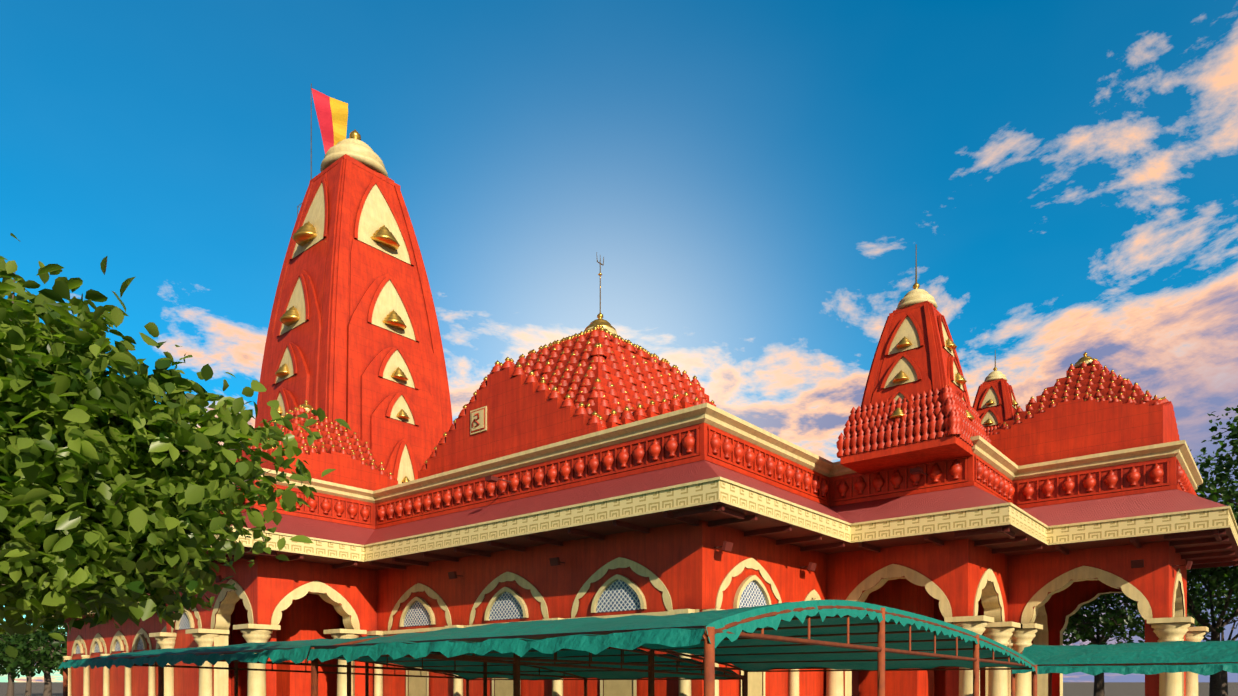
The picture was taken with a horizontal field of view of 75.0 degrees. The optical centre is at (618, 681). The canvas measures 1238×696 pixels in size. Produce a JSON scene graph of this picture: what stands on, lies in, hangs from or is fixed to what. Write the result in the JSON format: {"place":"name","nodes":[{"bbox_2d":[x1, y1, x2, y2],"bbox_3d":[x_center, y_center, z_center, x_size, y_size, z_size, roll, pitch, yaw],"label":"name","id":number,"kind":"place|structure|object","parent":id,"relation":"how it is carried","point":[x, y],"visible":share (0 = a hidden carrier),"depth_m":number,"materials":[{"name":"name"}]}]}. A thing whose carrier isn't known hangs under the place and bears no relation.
{"place":"outdoors","nodes":[
{"label":"outdoors","id":0,"kind":"place"},
{"bbox_2d":[0,233,351,658],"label":"tree","id":1,"kind":"object","parent":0,"point":[47,474],"depth_m":8.28,"materials":[{"name":"green plant"}]},
{"bbox_2d":[0,682,1237,695],"bbox_3d":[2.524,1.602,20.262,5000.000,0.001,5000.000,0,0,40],"label":"ground","id":2,"kind":"structure","parent":0,"point":[1087,689],"depth_m":189.52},
{"bbox_2d":[0,624,62,695],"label":"tree","id":3,"kind":"object","parent":2,"relation":"on","point":[10,689],"depth_m":76.86,"materials":[{"name":"green plant"}]},
{"bbox_2d":[0,624,65,695],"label":"tree","id":4,"kind":"object","parent":2,"relation":"on","point":[28,686],"depth_m":92.20,"materials":[{"name":"plant"}]},
{"bbox_2d":[0,623,66,695],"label":"tree","id":5,"kind":"object","parent":2,"relation":"on","point":[21,661],"depth_m":59.27,"materials":[{"name":"green plant"}]},
{"bbox_2d":[63,593,165,695],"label":"wing","id":6,"kind":"structure","parent":2,"relation":"on","point":[107,639],"depth_m":43.19,"materials":[{"name":"red paint"}]},
{"bbox_2d":[58,635,745,695],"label":"long canopy","id":7,"kind":"object","parent":2,"relation":"on","point":[296,652],"visible":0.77,"depth_m":18.85,"materials":[{"name":"green fabric"}]},
{"bbox_2d":[307,600,1036,695],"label":"canopy","id":8,"kind":"object","parent":2,"relation":"on","point":[841,635],"visible":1,"depth_m":10.92,"materials":[{"name":"green fabric"}]},
{"bbox_2d":[149,403,1237,695],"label":"temple building","id":9,"kind":"structure","parent":2,"relation":"on","point":[703,507],"depth_m":26.59,"materials":[{"name":"red paint"}]},
{"bbox_2d":[236,400,397,490],"bbox_3d":[-12.823,-9.036,33.071,5.220,5.078,5.220,0,0,40],"label":"temple roof","id":10,"kind":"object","parent":9,"relation":"on","point":[350,458],"visible":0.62,"depth_m":31.71,"materials":[{"name":"red paint"}]},
{"bbox_2d":[255,129,452,483],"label":"temple tower","id":11,"kind":"structure","parent":9,"relation":"on","point":[353,340],"depth_m":36.49,"materials":[{"name":"red paint"}]},
{"bbox_2d":[297,83,347,216],"bbox_3d":[-14.281,-25.038,39.019,2.665,8.119,1.209,0,0,18],"label":"flag","id":12,"kind":"object","parent":11,"relation":"on","point":[332,115],"visible":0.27,"depth_m":39.10,"materials":[{"name":"fabric"}]},
{"bbox_2d":[418,252,715,478],"bbox_3d":[-0.758,-11.786,32.161,9.303,10.576,10.909,0,0,40],"label":"temple roof","id":13,"kind":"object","parent":9,"relation":"on","point":[598,374],"visible":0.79,"depth_m":28.12,"materials":[{"name":"red paint"}]},
{"bbox_2d":[836,244,992,473],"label":"temple tower","id":14,"kind":"structure","parent":9,"relation":"on","point":[915,408],"depth_m":25.35,"materials":[{"name":"red paint"}]},
{"bbox_2d":[972,350,1017,436],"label":"temple tower","id":15,"kind":"structure","parent":9,"relation":"on","point":[995,405],"depth_m":31.74,"materials":[{"name":"red paint"}]},
{"bbox_2d":[989,352,1179,465],"bbox_3d":[17.281,-9.362,29.877,5.320,5.729,5.320,0,0,40],"label":"temple roof","id":16,"kind":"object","parent":9,"relation":"on","point":[1087,405],"visible":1,"depth_m":27.93,"materials":[{"name":"red paint"}]},
{"bbox_2d":[1011,640,1237,695],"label":"canopy","id":17,"kind":"object","parent":2,"relation":"on","point":[1205,658],"visible":0.98,"depth_m":18.83,"materials":[{"name":"teal fabric"}]},
{"bbox_2d":[1063,583,1198,695],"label":"tree","id":18,"kind":"object","parent":2,"relation":"on","point":[1109,624],"depth_m":43.21,"materials":[{"name":"green plant"}]},
{"bbox_2d":[1110,501,1237,695],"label":"tree","id":19,"kind":"object","parent":2,"relation":"on","point":[1212,575],"depth_m":42.43,"materials":[{"name":"green plant"}]},
{"bbox_2d":[1129,573,1237,695],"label":"tree","id":20,"kind":"object","parent":2,"relation":"on","point":[1216,609],"depth_m":60.33,"materials":[{"name":"green plant"}]},
{"bbox_2d":[0,0,1237,681],"label":"sky","id":21,"kind":"structure","parent":0,"point":[757,184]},
{"bbox_2d":[1188,405,1237,570],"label":"tree","id":22,"kind":"object","parent":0,"point":[1221,478],"depth_m":34.35,"materials":[{"name":"green plant"}]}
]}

